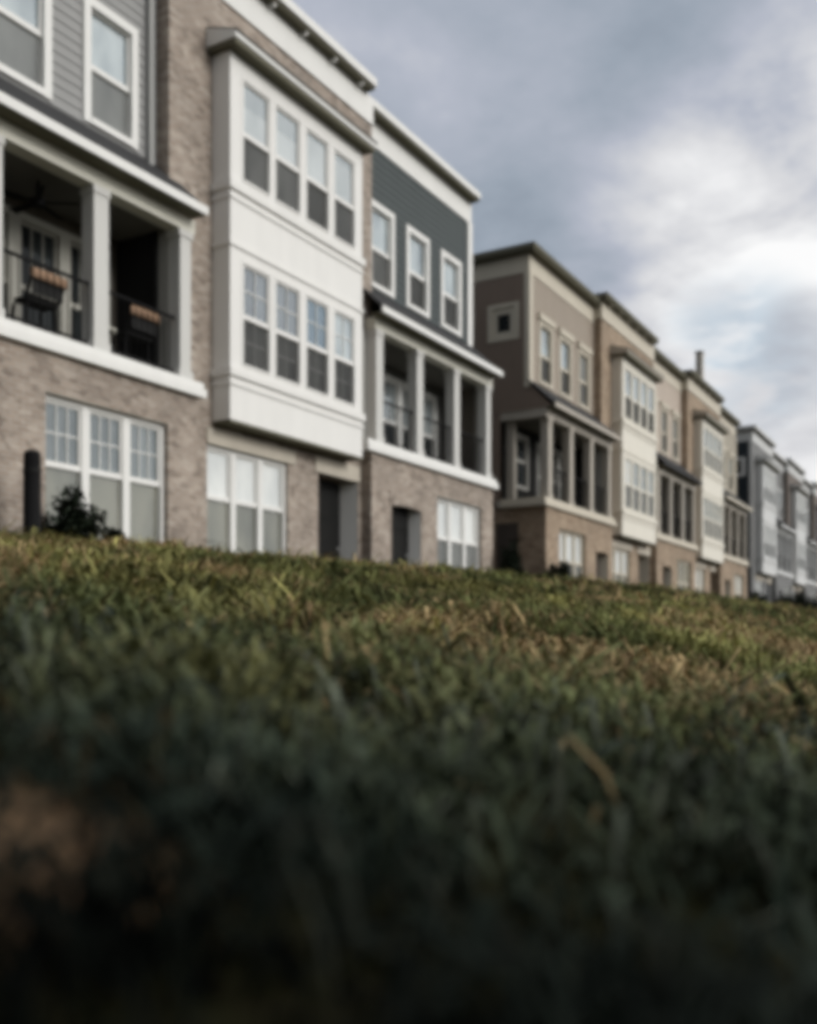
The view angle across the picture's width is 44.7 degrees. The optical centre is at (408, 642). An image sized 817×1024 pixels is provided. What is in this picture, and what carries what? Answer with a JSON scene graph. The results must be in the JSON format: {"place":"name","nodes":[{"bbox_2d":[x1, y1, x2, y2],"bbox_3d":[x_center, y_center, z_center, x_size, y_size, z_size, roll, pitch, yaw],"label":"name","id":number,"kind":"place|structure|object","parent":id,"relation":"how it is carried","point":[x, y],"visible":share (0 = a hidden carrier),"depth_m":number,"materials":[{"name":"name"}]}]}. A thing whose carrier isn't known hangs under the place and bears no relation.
{"place":"outdoors","nodes":[
{"label":"outdoors","id":0,"kind":"place"},
{"bbox_2d":[0,520,816,1023],"bbox_3d":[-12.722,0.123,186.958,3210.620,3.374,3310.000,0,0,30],"label":"ground","id":1,"kind":"structure","parent":0,"point":[230,1009],"depth_m":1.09,"materials":[{"name":"green plant"}]},
{"bbox_2d":[22,449,41,534],"bbox_3d":[-4.649,-1.733,12.261,0.260,1.293,0.260,0,0,30],"label":"post","id":2,"kind":"object","parent":1,"relation":"on","point":[31,471],"visible":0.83,"depth_m":12.17,"materials":[{"name":"black metal"}]},
{"bbox_2d":[41,483,117,542],"bbox_3d":[-4.309,-1.567,12.772,1.034,1.048,1.207,0,0,11],"label":"shrub","id":3,"kind":"object","parent":1,"relation":"on","point":[70,516],"visible":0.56,"depth_m":12.73,"materials":[{"name":"green plant"}]},
{"bbox_2d":[0,0,208,547],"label":"townhouse","id":4,"kind":"structure","parent":1,"relation":"on","point":[114,435],"depth_m":14.34,"materials":[{"name":"beige brick"}]},
{"bbox_2d":[3,203,14,320],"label":"window","id":5,"kind":"structure","parent":4,"relation":"in","point":[8,216],"depth_m":14.21,"materials":[{"name":"paint"}]},
{"bbox_2d":[0,0,51,100],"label":"window","id":6,"kind":"structure","parent":4,"relation":"in","point":[25,25],"depth_m":13.62,"materials":[{"name":"white paint"}]},
{"bbox_2d":[11,267,66,334],"bbox_3d":[-5.130,-4.592,13.746,0.530,0.947,0.600,0,0,30],"label":"porch chair","id":7,"kind":"object","parent":4,"relation":"on","point":[29,300],"visible":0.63,"depth_m":13.64,"materials":[{"name":"black metal"}]},
{"bbox_2d":[15,212,64,337],"bbox_3d":[-5.483,-5.185,14.693,0.147,2.110,0.899,0,0,30],"label":"window","id":8,"kind":"structure","parent":4,"relation":"in","point":[38,240],"depth_m":14.71,"materials":[{"name":"glass"}]},
{"bbox_2d":[3,180,78,219],"bbox_3d":[-5.195,-6.250,13.867,1.038,0.380,1.086,0,0,30],"label":"ceiling fan","id":9,"kind":"object","parent":4,"relation":"hanging from","point":[37,201],"visible":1,"depth_m":13.81,"materials":[{"name":"black metal"}]},
{"bbox_2d":[46,394,85,523],"bbox_3d":[-4.738,-2.305,13.563,0.112,2.050,0.759,0,0,30],"label":"window","id":10,"kind":"structure","parent":4,"relation":"in","point":[65,418],"depth_m":13.60,"materials":[{"name":"grey glass"}]},
{"bbox_2d":[65,231,110,343],"bbox_3d":[-5.028,-5.185,15.470,0.147,2.110,0.899,0,0,30],"label":"window","id":11,"kind":"structure","parent":4,"relation":"in","point":[73,243],"depth_m":15.30,"materials":[{"name":"glass"}]},
{"bbox_2d":[86,404,126,539],"bbox_3d":[-4.355,-2.305,14.219,0.112,2.050,0.759,0,0,30],"label":"window","id":12,"kind":"structure","parent":4,"relation":"in","point":[106,430],"depth_m":14.28,"materials":[{"name":"grey glass"}]},
{"bbox_2d":[83,0,138,150],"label":"window","id":13,"kind":"structure","parent":4,"relation":"in","point":[110,43],"depth_m":14.89,"materials":[{"name":"grey glass"}]},
{"bbox_2d":[111,305,159,365],"bbox_3d":[-4.212,-4.592,15.259,0.530,0.947,0.600,0,0,30],"label":"porch chair","id":14,"kind":"object","parent":4,"relation":"on","point":[144,325],"visible":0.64,"depth_m":15.15,"materials":[{"name":"black metal"}]},
{"bbox_2d":[127,415,163,543],"bbox_3d":[-3.972,-2.305,14.875,0.112,2.050,0.759,0,0,30],"label":"window","id":15,"kind":"structure","parent":4,"relation":"in","point":[145,439],"depth_m":14.92,"materials":[{"name":"white glass"}]},
{"bbox_2d":[99,525,129,539],"bbox_3d":[-4.056,-1.325,13.513,0.595,0.554,0.572,0,0,30],"label":"shrub","id":16,"kind":"object","parent":1,"relation":"on","point":[118,533],"visible":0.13,"depth_m":13.47,"materials":[{"name":"green plant"}]},
{"bbox_2d":[156,0,377,560],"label":"townhouse","id":17,"kind":"structure","parent":1,"relation":"on","point":[266,146],"depth_m":17.36,"materials":[{"name":"white paint"}]},
{"bbox_2d":[207,444,232,552],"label":"window","id":18,"kind":"structure","parent":17,"relation":"in","point":[219,460],"depth_m":16.70,"materials":[{"name":"white glass"}]},
{"bbox_2d":[233,451,259,554],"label":"window","id":19,"kind":"structure","parent":17,"relation":"in","point":[246,467],"depth_m":17.28,"materials":[{"name":"white glass"}]},
{"bbox_2d":[242,76,271,198],"bbox_3d":[-2.598,-8.515,16.784,0.118,1.740,0.790,0,0,30],"label":"window","id":20,"kind":"structure","parent":17,"relation":"in","point":[256,104],"depth_m":16.83,"materials":[{"name":"grey glass"}]},
{"bbox_2d":[242,259,271,375],"bbox_3d":[-2.598,-5.465,16.784,0.118,1.760,0.790,0,0,30],"label":"window","id":21,"kind":"structure","parent":17,"relation":"in","point":[256,282],"depth_m":16.83,"materials":[{"name":"grey glass"}]},
{"bbox_2d":[260,458,284,555],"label":"window","id":22,"kind":"structure","parent":17,"relation":"in","point":[272,473],"depth_m":17.93,"materials":[{"name":"white glass"}]},
{"bbox_2d":[274,100,301,217],"bbox_3d":[-2.159,-8.515,17.535,0.118,1.740,0.790,0,0,30],"label":"window","id":23,"kind":"structure","parent":17,"relation":"in","point":[287,127],"depth_m":17.57,"materials":[{"name":"grey glass"}]},
{"bbox_2d":[274,276,301,387],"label":"window","id":24,"kind":"structure","parent":17,"relation":"in","point":[287,297],"depth_m":17.57,"materials":[{"name":"grey glass"}]},
{"bbox_2d":[305,124,329,234],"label":"window","id":25,"kind":"structure","parent":17,"relation":"in","point":[317,148],"depth_m":18.35,"materials":[{"name":"grey glass"}]},
{"bbox_2d":[305,292,329,397],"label":"window","id":26,"kind":"structure","parent":17,"relation":"in","point":[317,311],"depth_m":18.35,"materials":[{"name":"grey glass"}]},
{"bbox_2d":[318,479,339,560],"bbox_3d":[-1.723,-2.070,19.735,0.130,2.340,1.360,0,0,30],"label":"door","id":27,"kind":"structure","parent":17,"relation":"in","point":[328,492],"depth_m":19.94,"materials":[{"name":"paint"}]},
{"bbox_2d":[333,145,355,250],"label":"window","id":28,"kind":"structure","parent":17,"relation":"in","point":[344,167],"depth_m":19.11,"materials":[{"name":"grey glass"}]},
{"bbox_2d":[333,306,355,407],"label":"window","id":29,"kind":"structure","parent":17,"relation":"in","point":[344,324],"depth_m":19.12,"materials":[{"name":"grey glass"}]},
{"bbox_2d":[321,99,502,571],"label":"townhouse","id":30,"kind":"structure","parent":1,"relation":"on","point":[429,484],"depth_m":22.70,"materials":[{"name":"beige brick"}]},
{"bbox_2d":[372,199,394,298],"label":"window","id":31,"kind":"structure","parent":30,"relation":"in","point":[383,220],"depth_m":21.60,"materials":[{"name":"white paint"}]},
{"bbox_2d":[383,373,400,447],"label":"window","id":32,"kind":"structure","parent":30,"relation":"in","point":[391,385],"depth_m":23.45,"materials":[{"name":"grey glass"}]},
{"bbox_2d":[391,506,408,565],"bbox_3d":[-0.299,-1.975,21.469,0.120,2.150,1.230,0,0,30],"label":"door","id":33,"kind":"structure","parent":30,"relation":"in","point":[399,515],"depth_m":21.62,"materials":[{"name":"paint"}]},
{"bbox_2d":[401,381,407,449],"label":"window","id":34,"kind":"structure","parent":30,"relation":"in","point":[404,386],"depth_m":23.94,"materials":[{"name":"grey glass"}]},
{"bbox_2d":[406,224,429,318],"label":"window","id":35,"kind":"structure","parent":30,"relation":"in","point":[417,245],"depth_m":22.90,"materials":[{"name":"grey glass"}]},
{"bbox_2d":[423,391,436,459],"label":"window","id":36,"kind":"structure","parent":30,"relation":"in","point":[429,400],"depth_m":25.04,"materials":[{"name":"grey glass"}]},
{"bbox_2d":[438,497,449,565],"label":"window","id":37,"kind":"structure","parent":30,"relation":"in","point":[443,504],"depth_m":23.09,"materials":[{"name":"white glass"}]},
{"bbox_2d":[440,248,461,337],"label":"window","id":38,"kind":"structure","parent":30,"relation":"in","point":[451,268],"depth_m":24.32,"materials":[{"name":"white glass"}]},
{"bbox_2d":[450,500,464,568],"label":"window","id":39,"kind":"structure","parent":30,"relation":"in","point":[457,510],"depth_m":23.69,"materials":[{"name":"white glass"}]},
{"bbox_2d":[465,504,478,570],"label":"window","id":40,"kind":"structure","parent":30,"relation":"in","point":[471,513],"depth_m":24.35,"materials":[{"name":"white glass"}]},
{"bbox_2d":[496,538,525,574],"bbox_3d":[2.595,-1.865,25.090,1.044,1.577,1.274,0,0,30],"label":"shrub","id":41,"kind":"object","parent":1,"relation":"on","point":[511,560],"visible":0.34,"depth_m":24.92,"materials":[{"name":"green plant"}]},
{"bbox_2d":[473,241,620,581],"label":"townhouse","id":42,"kind":"structure","parent":1,"relation":"on","point":[535,304],"depth_m":29.14,"materials":[{"name":"beige brick"}]},
{"bbox_2d":[487,301,518,343],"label":"square window","id":43,"kind":"structure","parent":42,"relation":"in","point":[502,319],"depth_m":28.76,"materials":[{"name":"beige paint"}]},
{"bbox_2d":[496,522,517,571],"bbox_3d":[2.854,-2.175,28.688,0.700,2.550,0.062,0,0,30],"label":"side door","id":44,"kind":"structure","parent":42,"relation":"in","point":[504,531],"depth_m":28.70,"materials":[{"name":"brown paint"}]},
{"bbox_2d":[516,432,528,491],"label":"window","id":45,"kind":"structure","parent":42,"relation":"in","point":[522,442],"depth_m":29.99,"materials":[{"name":"glass"}]},
{"bbox_2d":[537,441,540,496],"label":"window","id":46,"kind":"structure","parent":42,"relation":"in","point":[538,443],"depth_m":30.87,"materials":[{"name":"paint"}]},
{"bbox_2d":[537,312,555,390],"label":"window","id":47,"kind":"structure","parent":42,"relation":"in","point":[546,326],"depth_m":29.48,"materials":[{"name":"beige paint"}]},
{"bbox_2d":[552,448,558,500],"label":"window","id":48,"kind":"structure","parent":42,"relation":"in","point":[555,453],"depth_m":32.28,"materials":[{"name":"glass"}]},
{"bbox_2d":[559,451,562,501],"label":"window","id":49,"kind":"structure","parent":42,"relation":"in","point":[560,453],"depth_m":32.71,"materials":[{"name":"glass"}]},
{"bbox_2d":[559,529,565,566],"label":"window","id":50,"kind":"structure","parent":42,"relation":"in","point":[562,534],"depth_m":29.54,"materials":[{"name":"beige paint"}]},
{"bbox_2d":[558,327,574,401],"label":"window","id":51,"kind":"structure","parent":42,"relation":"in","point":[566,340],"depth_m":30.87,"materials":[{"name":"beige glass"}]},
{"bbox_2d":[566,531,574,576],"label":"window","id":52,"kind":"structure","parent":42,"relation":"in","point":[570,537],"depth_m":30.10,"materials":[{"name":"beige paint"}]},
{"bbox_2d":[575,533,582,576],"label":"window","id":53,"kind":"structure","parent":42,"relation":"in","point":[578,538],"depth_m":30.69,"materials":[{"name":"beige paint"}]},
{"bbox_2d":[577,341,592,411],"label":"window","id":54,"kind":"structure","parent":42,"relation":"in","point":[584,353],"depth_m":32.25,"materials":[{"name":"beige glass"}]},
{"bbox_2d":[596,552,598,579],"bbox_3d":[5.988,-1.975,32.273,0.075,2.150,1.170,0,0,30],"label":"door","id":55,"kind":"structure","parent":42,"relation":"in","point":[597,554],"depth_m":32.56,"materials":[{"name":"brown paint"}]},
{"bbox_2d":[544,558,572,576],"bbox_3d":[4.167,-1.718,27.603,0.944,1.269,0.919,0,0,30],"label":"shrub","id":56,"kind":"object","parent":1,"relation":"on","point":[562,568],"visible":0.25,"depth_m":27.49,"materials":[{"name":"green plant"}]},
{"bbox_2d":[493,292,663,583],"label":"townhouse","id":57,"kind":"structure","parent":1,"relation":"on","point":[627,376],"depth_m":34.45,"materials":[{"name":"white paint"}]},
{"bbox_2d":[612,547,614,581],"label":"window","id":58,"kind":"structure","parent":57,"relation":"in","point":[613,548],"depth_m":34.15,"materials":[{"name":"beige paint"}]},
{"bbox_2d":[615,548,621,581],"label":"window","id":59,"kind":"structure","parent":57,"relation":"in","point":[618,552],"depth_m":34.69,"materials":[{"name":"beige paint"}]},
{"bbox_2d":[622,550,628,583],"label":"window","id":60,"kind":"structure","parent":57,"relation":"in","point":[625,554],"depth_m":35.36,"materials":[{"name":"white glass"}]},
{"bbox_2d":[625,367,631,421],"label":"window","id":61,"kind":"structure","parent":57,"relation":"in","point":[628,373],"depth_m":34.22,"materials":[{"name":"white glass"}]},
{"bbox_2d":[625,456,631,509],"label":"window","id":62,"kind":"structure","parent":57,"relation":"in","point":[628,462],"depth_m":34.22,"materials":[{"name":"beige paint"}]},
{"bbox_2d":[633,373,639,426],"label":"window","id":63,"kind":"structure","parent":57,"relation":"in","point":[636,380],"depth_m":34.99,"materials":[{"name":"white glass"}]},
{"bbox_2d":[633,460,639,512],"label":"window","id":64,"kind":"structure","parent":57,"relation":"in","point":[636,466],"depth_m":34.99,"materials":[{"name":"white glass"}]},
{"bbox_2d":[641,379,646,430],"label":"window","id":65,"kind":"structure","parent":57,"relation":"in","point":[643,384],"depth_m":35.73,"materials":[{"name":"white glass"}]},
{"bbox_2d":[641,464,646,515],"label":"window","id":66,"kind":"structure","parent":57,"relation":"in","point":[643,468],"depth_m":35.73,"materials":[{"name":"white glass"}]},
{"bbox_2d":[648,384,653,434],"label":"window","id":67,"kind":"structure","parent":57,"relation":"in","point":[650,389],"depth_m":36.47,"materials":[{"name":"white glass"}]},
{"bbox_2d":[648,468,653,517],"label":"window","id":68,"kind":"structure","parent":57,"relation":"in","point":[650,472],"depth_m":36.47,"materials":[{"name":"grey glass"}]},
{"bbox_2d":[650,345,702,590],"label":"townhouse","id":69,"kind":"structure","parent":1,"relation":"on","point":[672,555],"depth_m":40.39,"materials":[{"name":"beige brick"}]},
{"bbox_2d":[660,401,669,455],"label":"window","id":70,"kind":"structure","parent":69,"relation":"in","point":[664,408],"depth_m":40.27,"materials":[{"name":"beige glass"}]},
{"bbox_2d":[671,409,680,462],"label":"window","id":71,"kind":"structure","parent":69,"relation":"in","point":[675,418],"depth_m":41.68,"materials":[{"name":"beige paint"}]},
{"bbox_2d":[677,559,679,588],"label":"window","id":72,"kind":"structure","parent":69,"relation":"in","point":[678,561],"depth_m":40.49,"materials":[{"name":"beige paint"}]},
{"bbox_2d":[680,560,684,588],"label":"window","id":73,"kind":"structure","parent":69,"relation":"in","point":[682,563],"depth_m":41.12,"materials":[{"name":"grey glass"}]},
{"bbox_2d":[685,562,688,589],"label":"window","id":74,"kind":"structure","parent":69,"relation":"in","point":[686,563],"depth_m":41.69,"materials":[{"name":"grey glass"}]},
{"bbox_2d":[681,369,729,592],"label":"townhouse","id":75,"kind":"structure","parent":1,"relation":"on","point":[704,429],"depth_m":43.69,"materials":[{"name":"white paint"}]},
{"bbox_2d":[696,567,699,592],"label":"window","id":76,"kind":"structure","parent":75,"relation":"in","point":[697,569],"depth_m":44.13,"materials":[{"name":"white glass"}]},
{"bbox_2d":[695,350,704,378],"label":"flue","id":77,"kind":"object","parent":75,"relation":"on","point":[699,362],"visible":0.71,"depth_m":46.62,"materials":[{"name":"beige paint"}]},
{"bbox_2d":[700,568,703,592],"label":"window","id":78,"kind":"structure","parent":75,"relation":"in","point":[701,570],"depth_m":44.73,"materials":[{"name":"beige paint"}]},
{"bbox_2d":[704,426,708,467],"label":"window","id":79,"kind":"structure","parent":75,"relation":"in","point":[706,431],"depth_m":43.68,"materials":[{"name":"grey glass"}]},
{"bbox_2d":[704,496,708,537],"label":"window","id":80,"kind":"structure","parent":75,"relation":"in","point":[706,500],"depth_m":43.68,"materials":[{"name":"grey glass"}]},
{"bbox_2d":[709,430,712,470],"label":"window","id":81,"kind":"structure","parent":75,"relation":"in","point":[710,432],"depth_m":44.33,"materials":[{"name":"beige paint"}]},
{"bbox_2d":[709,498,712,538],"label":"window","id":82,"kind":"structure","parent":75,"relation":"in","point":[710,500],"depth_m":44.33,"materials":[{"name":"beige paint"}]},
{"bbox_2d":[714,433,717,473],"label":"window","id":83,"kind":"structure","parent":75,"relation":"in","point":[715,436],"depth_m":45.14,"materials":[{"name":"grey glass"}]},
{"bbox_2d":[714,501,717,540],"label":"window","id":84,"kind":"structure","parent":75,"relation":"in","point":[715,503],"depth_m":45.14,"materials":[{"name":"white glass"}]},
{"bbox_2d":[718,436,721,475],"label":"window","id":85,"kind":"structure","parent":75,"relation":"in","point":[719,439],"depth_m":45.82,"materials":[{"name":"grey glass"}]},
{"bbox_2d":[718,503,721,542],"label":"window","id":86,"kind":"structure","parent":75,"relation":"in","point":[719,505],"depth_m":45.82,"materials":[{"name":"white glass"}]},
{"bbox_2d":[710,404,752,599],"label":"townhouse","id":87,"kind":"structure","parent":1,"relation":"on","point":[728,577],"depth_m":49.55,"materials":[{"name":"beige brick"}]},
{"bbox_2d":[723,445,727,488],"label":"window","id":88,"kind":"structure","parent":87,"relation":"in","point":[725,449],"depth_m":49.37,"materials":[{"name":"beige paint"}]},
{"bbox_2d":[728,450,734,492],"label":"window","id":89,"kind":"structure","parent":87,"relation":"in","point":[730,454],"depth_m":50.55,"materials":[{"name":"grey glass"}]},
{"bbox_2d":[736,424,780,602],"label":"townhouse","id":90,"kind":"structure","parent":1,"relation":"on","point":[757,469],"depth_m":54.43,"materials":[{"name":"grey paint"}]},
{"bbox_2d":[736,457,744,476],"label":"square window","id":91,"kind":"structure","parent":90,"relation":"in","point":[740,461],"depth_m":53.93,"materials":[{"name":"grey glass"}]},
{"bbox_2d":[764,469,766,501],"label":"window","id":92,"kind":"structure","parent":90,"relation":"in","point":[765,471],"depth_m":55.21,"materials":[{"name":"grey glass"}]},
{"bbox_2d":[764,524,766,556],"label":"window","id":93,"kind":"structure","parent":90,"relation":"in","point":[765,526],"depth_m":55.21,"materials":[{"name":"white paint"}]},
{"bbox_2d":[767,471,769,502],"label":"window","id":94,"kind":"structure","parent":90,"relation":"in","point":[768,474],"depth_m":55.96,"materials":[{"name":"grey glass"}]},
{"bbox_2d":[767,525,769,557],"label":"window","id":95,"kind":"structure","parent":90,"relation":"in","point":[768,527],"depth_m":55.96,"materials":[{"name":"white paint"}]},
{"bbox_2d":[770,473,772,504],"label":"window","id":96,"kind":"structure","parent":90,"relation":"in","point":[771,476],"depth_m":56.73,"materials":[{"name":"grey glass"}]},
{"bbox_2d":[770,527,772,558],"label":"window","id":97,"kind":"structure","parent":90,"relation":"in","point":[771,529],"depth_m":56.73,"materials":[{"name":"white paint"}]},
{"bbox_2d":[773,476,775,506],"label":"window","id":98,"kind":"structure","parent":90,"relation":"in","point":[774,478],"depth_m":57.48,"materials":[{"name":"grey glass"}]},
{"bbox_2d":[773,529,775,559],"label":"window","id":99,"kind":"structure","parent":90,"relation":"in","point":[774,531],"depth_m":57.48,"materials":[{"name":"white paint"}]},
{"bbox_2d":[748,591,769,602],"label":"shrub","id":100,"kind":"object","parent":1,"relation":"on","point":[763,598],"visible":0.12,"depth_m":51.87,"materials":[{"name":"green plant"}]},
{"bbox_2d":[772,449,797,602],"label":"townhouse","id":101,"kind":"structure","parent":1,"relation":"on","point":[782,580],"depth_m":61.49,"materials":[{"name":"grey paint"}]},
{"bbox_2d":[779,489,781,519],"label":"window","id":102,"kind":"structure","parent":101,"relation":"in","point":[780,491],"depth_m":62.87,"materials":[{"name":"grey glass"}]},
{"bbox_2d":[772,592,805,607],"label":"shrub","id":103,"kind":"object","parent":1,"relation":"on","point":[786,598],"visible":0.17,"depth_m":55.86,"materials":[{"name":"green plant"}]},
{"bbox_2d":[783,458,810,595],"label":"townhouse","id":104,"kind":"structure","parent":1,"relation":"on","point":[795,493],"depth_m":64.46,"materials":[{"name":"brick"}]},
{"bbox_2d":[799,496,801,523],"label":"window","id":105,"kind":"structure","parent":104,"relation":"in","point":[800,498],"depth_m":65.50,"materials":[{"name":"grey glass"}]},
{"bbox_2d":[799,542,801,569],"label":"window","id":106,"kind":"structure","parent":104,"relation":"in","point":[800,544],"depth_m":65.50,"materials":[{"name":"white paint"}]},
{"bbox_2d":[788,591,816,608],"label":"shrub","id":107,"kind":"object","parent":1,"relation":"on","point":[803,599],"visible":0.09,"depth_m":59.88,"materials":[{"name":"green plant"}]},
{"bbox_2d":[802,476,816,601],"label":"townhouse","id":108,"kind":"structure","parent":1,"relation":"on","point":[810,589],"depth_m":70.95,"materials":[{"name":"grey paint"}]},
{"bbox_2d":[810,482,816,542],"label":"townhouse","id":109,"kind":"structure","parent":1,"relation":"on","point":[813,513],"depth_m":72.68,"materials":[{"name":"brick"}]},
{"bbox_2d":[292,0,816,481],"label":"sky","id":110,"kind":"structure","parent":0,"point":[663,153],"materials":[{"name":"grey"}]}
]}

